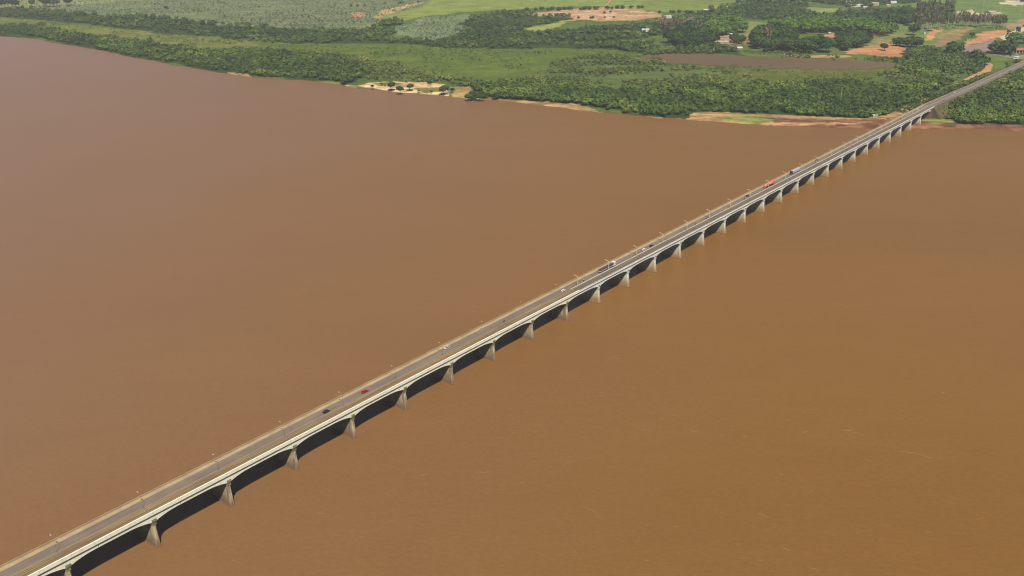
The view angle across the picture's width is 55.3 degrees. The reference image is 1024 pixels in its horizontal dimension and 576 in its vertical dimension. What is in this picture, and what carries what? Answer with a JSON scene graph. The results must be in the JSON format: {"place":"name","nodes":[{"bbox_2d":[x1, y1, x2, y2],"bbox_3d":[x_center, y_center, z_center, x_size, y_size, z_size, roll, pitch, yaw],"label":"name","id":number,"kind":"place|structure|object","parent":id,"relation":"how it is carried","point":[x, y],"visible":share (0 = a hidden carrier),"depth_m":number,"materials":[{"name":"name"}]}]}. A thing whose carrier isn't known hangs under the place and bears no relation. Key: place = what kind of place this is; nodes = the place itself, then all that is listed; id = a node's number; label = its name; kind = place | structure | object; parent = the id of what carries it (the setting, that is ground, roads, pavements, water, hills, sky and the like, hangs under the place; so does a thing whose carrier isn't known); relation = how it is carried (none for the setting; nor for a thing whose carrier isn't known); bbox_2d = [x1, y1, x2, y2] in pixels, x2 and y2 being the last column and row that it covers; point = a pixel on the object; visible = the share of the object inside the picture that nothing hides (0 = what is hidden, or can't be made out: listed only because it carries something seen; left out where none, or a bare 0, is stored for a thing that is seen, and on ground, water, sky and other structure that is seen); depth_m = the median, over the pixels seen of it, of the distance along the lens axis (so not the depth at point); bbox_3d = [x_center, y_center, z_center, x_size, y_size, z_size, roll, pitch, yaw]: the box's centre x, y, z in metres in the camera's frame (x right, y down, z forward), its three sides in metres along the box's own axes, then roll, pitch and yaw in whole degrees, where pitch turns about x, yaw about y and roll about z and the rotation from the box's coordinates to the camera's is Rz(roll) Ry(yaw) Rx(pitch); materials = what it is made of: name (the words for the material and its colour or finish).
{"place":"outdoors","nodes":[
{"label":"outdoors","id":0,"kind":"place"},
{"bbox_2d":[0,36,1023,575],"bbox_3d":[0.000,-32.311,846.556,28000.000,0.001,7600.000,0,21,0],"label":"river water","id":1,"kind":"structure","parent":0,"point":[158,196],"depth_m":682.94,"materials":[{"name":"brown liquid"}]},
{"bbox_2d":[0,0,1023,130],"bbox_3d":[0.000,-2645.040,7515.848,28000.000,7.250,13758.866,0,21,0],"label":"ground","id":2,"kind":"structure","parent":0,"point":[462,65],"depth_m":2106.74,"materials":[{"name":"green plant"}]},
{"bbox_2d":[11,0,19,5],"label":"broadleaf tree","id":3,"kind":"object","parent":2,"relation":"on","point":[15,2],"visible":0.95,"depth_m":2803.61,"materials":[{"name":"green plant"}]},
{"bbox_2d":[3,0,604,39],"bbox_3d":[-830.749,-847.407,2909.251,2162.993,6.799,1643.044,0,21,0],"label":"heath scrub","id":4,"kind":"object","parent":2,"relation":"on","point":[308,16],"visible":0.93,"depth_m":2674.24,"materials":[{"name":"green plant"}]},
{"bbox_2d":[387,81,395,87],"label":"broadleaf tree","id":5,"kind":"object","parent":2,"relation":"on","point":[391,84],"visible":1,"depth_m":1561.35,"materials":[{"name":"green plant"}]},
{"bbox_2d":[439,85,448,94],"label":"broadleaf tree","id":6,"kind":"object","parent":2,"relation":"on","point":[442,88],"visible":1,"depth_m":1527.76,"materials":[{"name":"green plant"}]},
{"bbox_2d":[0,18,911,82],"bbox_3d":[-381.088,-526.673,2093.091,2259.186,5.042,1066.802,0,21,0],"label":"marsh tussocks","id":7,"kind":"object","parent":2,"relation":"on","point":[376,53],"visible":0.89,"depth_m":1931.68,"materials":[{"name":"green plant"}]},
{"bbox_2d":[0,0,917,54],"bbox_3d":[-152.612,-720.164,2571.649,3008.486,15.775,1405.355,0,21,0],"label":"inland woodland","id":8,"kind":"object","parent":2,"relation":"on","point":[490,23],"visible":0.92,"depth_m":2295.23,"materials":[{"name":"green plant"}]},
{"bbox_2d":[0,105,934,575],"bbox_3d":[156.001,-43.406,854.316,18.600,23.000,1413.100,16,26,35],"label":"road bridge","id":9,"kind":"structure","parent":2,"relation":"on","point":[74,545],"depth_m":581.06,"materials":[{"name":"concrete"}]},
{"bbox_2d":[598,261,615,272],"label":"semi truck","id":10,"kind":"object","parent":9,"relation":"on","point":[606,266],"visible":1,"depth_m":750.65,"materials":[{"name":"white paint"}]},
{"bbox_2d":[763,180,774,187],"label":"tanker truck","id":11,"kind":"object","parent":9,"relation":"on","point":[770,183],"visible":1,"depth_m":972.97,"materials":[{"name":"red paint"}]},
{"bbox_2d":[790,167,799,173],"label":"box truck","id":12,"kind":"object","parent":9,"relation":"on","point":[793,171],"visible":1,"depth_m":1021.69,"materials":[{"name":"white paint"}]},
{"bbox_2d":[464,93,472,99],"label":"bush","id":13,"kind":"object","parent":2,"relation":"on","point":[468,95],"visible":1,"depth_m":1485.40,"materials":[{"name":"green plant"}]},
{"bbox_2d":[474,93,484,100],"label":"bush","id":14,"kind":"object","parent":2,"relation":"on","point":[479,95],"visible":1,"depth_m":1486.23,"materials":[{"name":"green plant"}]},
{"bbox_2d":[0,22,1023,122],"bbox_3d":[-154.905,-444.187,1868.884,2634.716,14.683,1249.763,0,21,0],"label":"riverside woodland","id":15,"kind":"object","parent":2,"relation":"on","point":[807,96],"visible":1,"depth_m":1549.30,"materials":[{"name":"green plant"}]},
{"bbox_2d":[228,45,983,88],"bbox_3d":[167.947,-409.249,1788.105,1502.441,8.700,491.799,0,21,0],"label":"thicket scrub","id":16,"kind":"object","parent":2,"relation":"on","point":[697,78],"visible":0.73,"depth_m":1724.51,"materials":[{"name":"green plant"}]},
{"bbox_2d":[659,17,665,25],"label":"bare tree","id":17,"kind":"object","parent":2,"relation":"on","point":[661,20],"visible":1,"depth_m":2315.76,"materials":[{"name":"brown plant"}]},
{"bbox_2d":[662,20,669,27],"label":"bare tree","id":18,"kind":"object","parent":2,"relation":"on","point":[665,23],"visible":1,"depth_m":2302.39,"materials":[{"name":"brown plant"}]},
{"bbox_2d":[662,29,672,39],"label":"broadleaf tree","id":19,"kind":"object","parent":2,"relation":"on","point":[667,33],"visible":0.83,"depth_m":2082.18,"materials":[{"name":"green plant"}]},
{"bbox_2d":[667,25,676,30],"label":"broadleaf tree","id":20,"kind":"object","parent":2,"relation":"on","point":[672,28],"visible":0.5,"depth_m":2190.49,"materials":[{"name":"green plant"}]},
{"bbox_2d":[670,33,677,41],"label":"broadleaf tree","id":21,"kind":"object","parent":2,"relation":"on","point":[673,35],"visible":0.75,"depth_m":2048.47,"materials":[{"name":"green plant"}]},
{"bbox_2d":[673,30,684,35],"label":"broadleaf tree","id":22,"kind":"object","parent":2,"relation":"on","point":[679,33],"visible":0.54,"depth_m":2075.80,"materials":[{"name":"green plant"}]},
{"bbox_2d":[677,26,686,31],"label":"broadleaf tree","id":23,"kind":"object","parent":2,"relation":"on","point":[681,28],"visible":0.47,"depth_m":2146.74,"materials":[{"name":"green plant"}]},
{"bbox_2d":[694,36,702,43],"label":"broadleaf tree","id":24,"kind":"object","parent":2,"relation":"on","point":[698,39],"visible":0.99,"depth_m":2020.18,"materials":[{"name":"green plant"}]},
{"bbox_2d":[702,35,714,43],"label":"broadleaf tree","id":25,"kind":"object","parent":2,"relation":"on","point":[709,39],"visible":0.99,"depth_m":2033.70,"materials":[{"name":"green plant"}]},
{"bbox_2d":[709,33,718,41],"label":"broadleaf tree","id":26,"kind":"object","parent":2,"relation":"on","point":[715,36],"visible":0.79,"depth_m":2048.49,"materials":[{"name":"green plant"}]},
{"bbox_2d":[716,27,724,33],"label":"spreading tree","id":27,"kind":"object","parent":2,"relation":"on","point":[720,30],"visible":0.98,"depth_m":2186.50,"materials":[{"name":"green plant"}]},
{"bbox_2d":[712,41,728,43],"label":"riverside house","id":28,"kind":"structure","parent":2,"relation":"on","point":[724,42],"depth_m":2080.62,"materials":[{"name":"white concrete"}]},
{"bbox_2d":[718,36,729,39],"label":"riverside house","id":29,"kind":"structure","parent":2,"relation":"on","point":[723,37],"depth_m":2146.59,"materials":[{"name":"beige"}]},
{"bbox_2d":[731,16,742,21],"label":"spreading tree","id":30,"kind":"object","parent":2,"relation":"on","point":[735,18],"visible":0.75,"depth_m":2353.97,"materials":[{"name":"green plant"}]},
{"bbox_2d":[739,23,748,30],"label":"spreading tree","id":31,"kind":"object","parent":2,"relation":"on","point":[742,26],"visible":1,"depth_m":2245.86,"materials":[{"name":"green plant"}]},
{"bbox_2d":[748,31,758,38],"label":"broadleaf tree","id":32,"kind":"object","parent":2,"relation":"on","point":[752,34],"visible":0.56,"depth_m":2069.77,"materials":[{"name":"green plant"}]},
{"bbox_2d":[752,35,764,48],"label":"broadleaf tree","id":33,"kind":"object","parent":2,"relation":"on","point":[758,40],"visible":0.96,"depth_m":1995.29,"materials":[{"name":"green plant"}]},
{"bbox_2d":[760,41,770,51],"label":"broadleaf tree","id":34,"kind":"object","parent":2,"relation":"on","point":[765,45],"visible":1,"depth_m":1959.51,"materials":[{"name":"green plant"}]},
{"bbox_2d":[762,26,771,38],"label":"bare tree","id":35,"kind":"object","parent":2,"relation":"on","point":[767,30],"visible":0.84,"depth_m":2025.73,"materials":[{"name":"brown plant"}]},
{"bbox_2d":[770,40,778,50],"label":"broadleaf tree","id":36,"kind":"object","parent":2,"relation":"on","point":[775,44],"visible":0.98,"depth_m":1961.00,"materials":[{"name":"green plant"}]},
{"bbox_2d":[774,23,783,28],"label":"broadleaf tree","id":37,"kind":"object","parent":2,"relation":"on","point":[778,26],"visible":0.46,"depth_m":2155.98,"materials":[{"name":"green plant"}]},
{"bbox_2d":[781,40,791,48],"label":"broadleaf tree","id":38,"kind":"object","parent":2,"relation":"on","point":[787,44],"visible":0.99,"depth_m":1961.92,"materials":[{"name":"green plant"}]},
{"bbox_2d":[781,28,791,32],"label":"broadleaf tree","id":39,"kind":"object","parent":2,"relation":"on","point":[786,30],"visible":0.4,"depth_m":2073.18,"materials":[{"name":"green plant"}]},
{"bbox_2d":[783,22,792,29],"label":"broadleaf tree","id":40,"kind":"object","parent":2,"relation":"on","point":[789,25],"visible":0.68,"depth_m":2220.06,"materials":[{"name":"green plant"}]},
{"bbox_2d":[782,36,794,43],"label":"broadleaf tree","id":41,"kind":"object","parent":2,"relation":"on","point":[789,39],"visible":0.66,"depth_m":1972.97,"materials":[{"name":"green plant"}]},
{"bbox_2d":[793,39,805,49],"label":"broadleaf tree","id":42,"kind":"object","parent":2,"relation":"on","point":[798,44],"visible":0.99,"depth_m":1943.53,"materials":[{"name":"green plant"}]},
{"bbox_2d":[800,21,810,33],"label":"spreading tree","id":43,"kind":"object","parent":2,"relation":"on","point":[806,25],"visible":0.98,"depth_m":2237.39,"materials":[{"name":"green plant"}]},
{"bbox_2d":[801,37,814,50],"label":"broadleaf tree","id":44,"kind":"object","parent":2,"relation":"on","point":[806,39],"visible":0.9,"depth_m":1945.84,"materials":[{"name":"green plant"}]},
{"bbox_2d":[802,40,816,50],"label":"broadleaf tree","id":45,"kind":"object","parent":2,"relation":"on","point":[811,45],"visible":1,"depth_m":1936.72,"materials":[{"name":"green plant"}]},
{"bbox_2d":[810,35,818,49],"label":"broadleaf tree","id":46,"kind":"object","parent":2,"relation":"on","point":[815,38],"visible":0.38,"depth_m":1985.58,"materials":[{"name":"green plant"}]},
{"bbox_2d":[811,24,818,29],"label":"spreading tree","id":47,"kind":"object","parent":2,"relation":"on","point":[813,27],"visible":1,"depth_m":2255.21,"materials":[{"name":"green plant"}]},
{"bbox_2d":[816,36,826,48],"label":"broadleaf tree","id":48,"kind":"object","parent":2,"relation":"on","point":[819,40],"visible":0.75,"depth_m":1963.28,"materials":[{"name":"green plant"}]},
{"bbox_2d":[821,21,830,29],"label":"spreading tree","id":49,"kind":"object","parent":2,"relation":"on","point":[826,24],"visible":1,"depth_m":2253.76,"materials":[{"name":"green plant"}]},
{"bbox_2d":[819,38,834,52],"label":"broadleaf tree","id":50,"kind":"object","parent":2,"relation":"on","point":[825,44],"visible":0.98,"depth_m":1944.33,"materials":[{"name":"green plant"}]},
{"bbox_2d":[822,36,835,51],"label":"broadleaf tree","id":51,"kind":"object","parent":2,"relation":"on","point":[828,38],"visible":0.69,"depth_m":1956.34,"materials":[{"name":"green plant"}]},
{"bbox_2d":[829,22,838,31],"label":"spreading tree","id":52,"kind":"object","parent":2,"relation":"on","point":[833,24],"visible":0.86,"depth_m":2271.66,"materials":[{"name":"green plant"}]},
{"bbox_2d":[834,30,843,35],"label":"broadleaf tree","id":53,"kind":"object","parent":2,"relation":"on","point":[837,32],"visible":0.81,"depth_m":2140.61,"materials":[{"name":"green plant"}]},
{"bbox_2d":[836,24,844,28],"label":"spreading tree","id":54,"kind":"object","parent":2,"relation":"on","point":[839,26],"visible":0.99,"depth_m":2272.24,"materials":[{"name":"green plant"}]},
{"bbox_2d":[842,40,850,47],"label":"broadleaf tree","id":55,"kind":"object","parent":2,"relation":"on","point":[846,43],"visible":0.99,"depth_m":1974.23,"materials":[{"name":"green plant"}]},
{"bbox_2d":[841,36,852,45],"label":"broadleaf tree","id":56,"kind":"object","parent":2,"relation":"on","point":[849,38],"visible":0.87,"depth_m":1983.94,"materials":[{"name":"green plant"}]},
{"bbox_2d":[843,21,853,28],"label":"spreading tree","id":57,"kind":"object","parent":2,"relation":"on","point":[848,24],"visible":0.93,"depth_m":2269.28,"materials":[{"name":"green plant"}]},
{"bbox_2d":[853,37,861,47],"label":"broadleaf tree","id":58,"kind":"object","parent":2,"relation":"on","point":[858,40],"visible":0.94,"depth_m":2008.82,"materials":[{"name":"green plant"}]},
{"bbox_2d":[859,34,867,44],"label":"broadleaf tree","id":59,"kind":"object","parent":2,"relation":"on","point":[864,38],"visible":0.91,"depth_m":2017.67,"materials":[{"name":"green plant"}]},
{"bbox_2d":[860,23,869,29],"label":"spreading tree","id":60,"kind":"object","parent":2,"relation":"on","point":[865,26],"visible":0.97,"depth_m":2259.86,"materials":[{"name":"green plant"}]},
{"bbox_2d":[870,24,877,31],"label":"spreading tree","id":61,"kind":"object","parent":2,"relation":"on","point":[872,28],"visible":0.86,"depth_m":2219.94,"materials":[{"name":"green plant"}]},
{"bbox_2d":[875,26,887,33],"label":"spreading tree","id":62,"kind":"object","parent":2,"relation":"on","point":[880,29],"visible":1,"depth_m":2189.28,"materials":[{"name":"green plant"}]},
{"bbox_2d":[878,16,887,22],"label":"broadleaf tree","id":63,"kind":"object","parent":2,"relation":"on","point":[884,18],"visible":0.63,"depth_m":2356.24,"materials":[{"name":"green plant"}]},
{"bbox_2d":[879,43,888,49],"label":"broadleaf tree","id":64,"kind":"object","parent":2,"relation":"on","point":[884,45],"visible":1,"depth_m":1981.28,"materials":[{"name":"green plant"}]},
{"bbox_2d":[885,24,892,35],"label":"spreading tree","id":65,"kind":"object","parent":2,"relation":"on","point":[890,27],"visible":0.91,"depth_m":2201.98,"materials":[{"name":"green plant"}]},
{"bbox_2d":[890,37,902,45],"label":"broadleaf tree","id":66,"kind":"object","parent":2,"relation":"on","point":[897,40],"visible":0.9,"depth_m":2046.04,"materials":[{"name":"green plant"}]},
{"bbox_2d":[904,18,912,22],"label":"broadleaf tree","id":67,"kind":"object","parent":2,"relation":"on","point":[908,20],"visible":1,"depth_m":2386.78,"materials":[{"name":"green plant"}]},
{"bbox_2d":[901,35,916,46],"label":"broadleaf tree","id":68,"kind":"object","parent":2,"relation":"on","point":[908,40],"visible":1,"depth_m":2026.94,"materials":[{"name":"green plant"}]},
{"bbox_2d":[908,24,920,34],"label":"broadleaf tree","id":69,"kind":"object","parent":2,"relation":"on","point":[914,27],"visible":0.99,"depth_m":2209.30,"materials":[{"name":"green plant"}]},
{"bbox_2d":[911,36,924,45],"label":"broadleaf tree","id":70,"kind":"object","parent":2,"relation":"on","point":[919,41],"visible":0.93,"depth_m":2025.27,"materials":[{"name":"green plant"}]},
{"bbox_2d":[914,11,921,32],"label":"eucalyptus tree","id":71,"kind":"object","parent":2,"relation":"on","point":[917,16],"visible":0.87,"depth_m":2252.38,"materials":[{"name":"green plant"}]},
{"bbox_2d":[917,2,923,11],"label":"eucalyptus tree","id":72,"kind":"object","parent":2,"relation":"on","point":[920,7],"visible":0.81,"depth_m":2479.96,"materials":[{"name":"green plant"}]},
{"bbox_2d":[920,13,926,25],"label":"eucalyptus tree","id":73,"kind":"object","parent":2,"relation":"on","point":[923,16],"visible":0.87,"depth_m":2269.21,"materials":[{"name":"green plant"}]},
{"bbox_2d":[926,12,931,28],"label":"eucalyptus tree","id":74,"kind":"object","parent":2,"relation":"on","point":[929,17],"visible":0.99,"depth_m":2310.08,"materials":[{"name":"green plant"}]},
{"bbox_2d":[927,0,931,10],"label":"eucalyptus tree","id":75,"kind":"object","parent":2,"relation":"on","point":[930,5],"visible":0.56,"depth_m":2493.59,"materials":[{"name":"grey plant"}]},
{"bbox_2d":[930,7,936,29],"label":"eucalyptus tree","id":76,"kind":"object","parent":2,"relation":"on","point":[933,11],"visible":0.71,"depth_m":2309.18,"materials":[{"name":"green plant"}]},
{"bbox_2d":[931,13,937,26],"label":"eucalyptus tree","id":77,"kind":"object","parent":2,"relation":"on","point":[934,21],"visible":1,"depth_m":2272.10,"materials":[{"name":"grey plant"}]},
{"bbox_2d":[940,14,945,29],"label":"eucalyptus tree","id":78,"kind":"object","parent":2,"relation":"on","point":[943,17],"visible":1,"depth_m":2306.74,"materials":[{"name":"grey plant"}]},
{"bbox_2d":[949,14,954,24],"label":"eucalyptus tree","id":79,"kind":"object","parent":2,"relation":"on","point":[951,19],"visible":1,"depth_m":2312.73,"materials":[{"name":"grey plant"}]},
{"bbox_2d":[946,41,965,51],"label":"broadleaf tree","id":80,"kind":"object","parent":2,"relation":"on","point":[952,46],"visible":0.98,"depth_m":1926.91,"materials":[{"name":"green plant"}]},
{"bbox_2d":[955,15,960,27],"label":"bare tree","id":81,"kind":"object","parent":2,"relation":"on","point":[958,19],"visible":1,"depth_m":2342.81,"materials":[{"name":"brown plant"}]},
{"bbox_2d":[961,10,967,24],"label":"bare tree","id":82,"kind":"object","parent":2,"relation":"on","point":[964,13],"visible":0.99,"depth_m":2375.76,"materials":[{"name":"brown plant"}]},
{"bbox_2d":[967,49,986,58],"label":"broadleaf tree","id":83,"kind":"object","parent":2,"relation":"on","point":[976,53],"visible":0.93,"depth_m":1848.32,"materials":[{"name":"green plant"}]},
{"bbox_2d":[978,13,982,26],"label":"bare tree","id":84,"kind":"object","parent":2,"relation":"on","point":[980,16],"visible":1,"depth_m":2344.30,"materials":[{"name":"plant"}]},
{"bbox_2d":[977,57,990,62],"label":"broadleaf tree","id":85,"kind":"object","parent":2,"relation":"on","point":[986,60],"visible":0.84,"depth_m":1801.26,"materials":[{"name":"green plant"}]},
{"bbox_2d":[987,40,1000,52],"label":"broadleaf tree","id":86,"kind":"object","parent":2,"relation":"on","point":[993,45],"visible":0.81,"depth_m":1936.97,"materials":[{"name":"green plant"}]},
{"bbox_2d":[1002,15,1007,27],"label":"eucalyptus tree","id":87,"kind":"object","parent":2,"relation":"on","point":[1004,19],"visible":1,"depth_m":2338.27,"materials":[{"name":"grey plant"}]},
{"bbox_2d":[997,39,1019,53],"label":"broadleaf tree","id":88,"kind":"object","parent":2,"relation":"on","point":[1008,46],"visible":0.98,"depth_m":1920.46,"materials":[{"name":"green plant"}]},
{"bbox_2d":[1005,31,1023,41],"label":"spreading tree","id":89,"kind":"object","parent":2,"relation":"on","point":[1018,35],"visible":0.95,"depth_m":2057.70,"materials":[{"name":"green plant"}]},
{"bbox_2d":[1012,48,1023,52],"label":"customs hall","id":90,"kind":"structure","parent":2,"relation":"on","point":[1018,50],"depth_m":1961.43,"materials":[{"name":"ceramic"}]},
{"bbox_2d":[642,53,903,69],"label":"pond water","id":91,"kind":"structure","parent":0,"point":[742,61],"depth_m":1836.35,"materials":[{"name":"liquid"}]},
{"bbox_2d":[784,54,851,57],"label":"pond sand","id":92,"kind":"structure","parent":0,"point":[827,56],"depth_m":1909.47,"materials":[{"name":"beige sand"}]},
{"bbox_2d":[922,61,1022,118],"bbox_3d":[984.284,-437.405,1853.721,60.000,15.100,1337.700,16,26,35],"label":"embankment","id":93,"kind":"structure","parent":0,"point":[938,112],"depth_m":1378.82,"materials":[{"name":"green plant"}]},
{"bbox_2d":[896,66,1023,115],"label":"embankment shrubbery","id":94,"kind":"object","parent":93,"relation":"on","point":[952,87],"visible":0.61,"depth_m":1499.37,"materials":[{"name":"green plant"}]},
{"bbox_2d":[923,60,1023,104],"bbox_3d":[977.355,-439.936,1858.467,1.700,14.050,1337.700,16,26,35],"label":"road shoulder","id":95,"kind":"object","parent":93,"relation":"on","point":[966,86],"visible":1,"depth_m":1526.40},
{"bbox_2d":[924,61,1023,105],"bbox_3d":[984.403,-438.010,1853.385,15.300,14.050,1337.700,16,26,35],"label":"road","id":96,"kind":"structure","parent":0,"point":[971,86],"depth_m":1542.63,"materials":[{"name":"grey asphalt"}]},
{"bbox_2d":[963,63,992,79],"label":"dirt path","id":97,"kind":"structure","parent":0,"point":[988,67],"depth_m":1737.10,"materials":[{"name":"soil"}]},
{"bbox_2d":[962,38,1023,58],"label":"customs yard","id":98,"kind":"structure","parent":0,"point":[981,46],"depth_m":2002.02,"materials":[{"name":"grey concrete"}]},
{"bbox_2d":[999,27,1023,39],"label":"concrete road","id":99,"kind":"structure","parent":0,"point":[1003,37],"depth_m":2268.81,"materials":[{"name":"beige concrete"}]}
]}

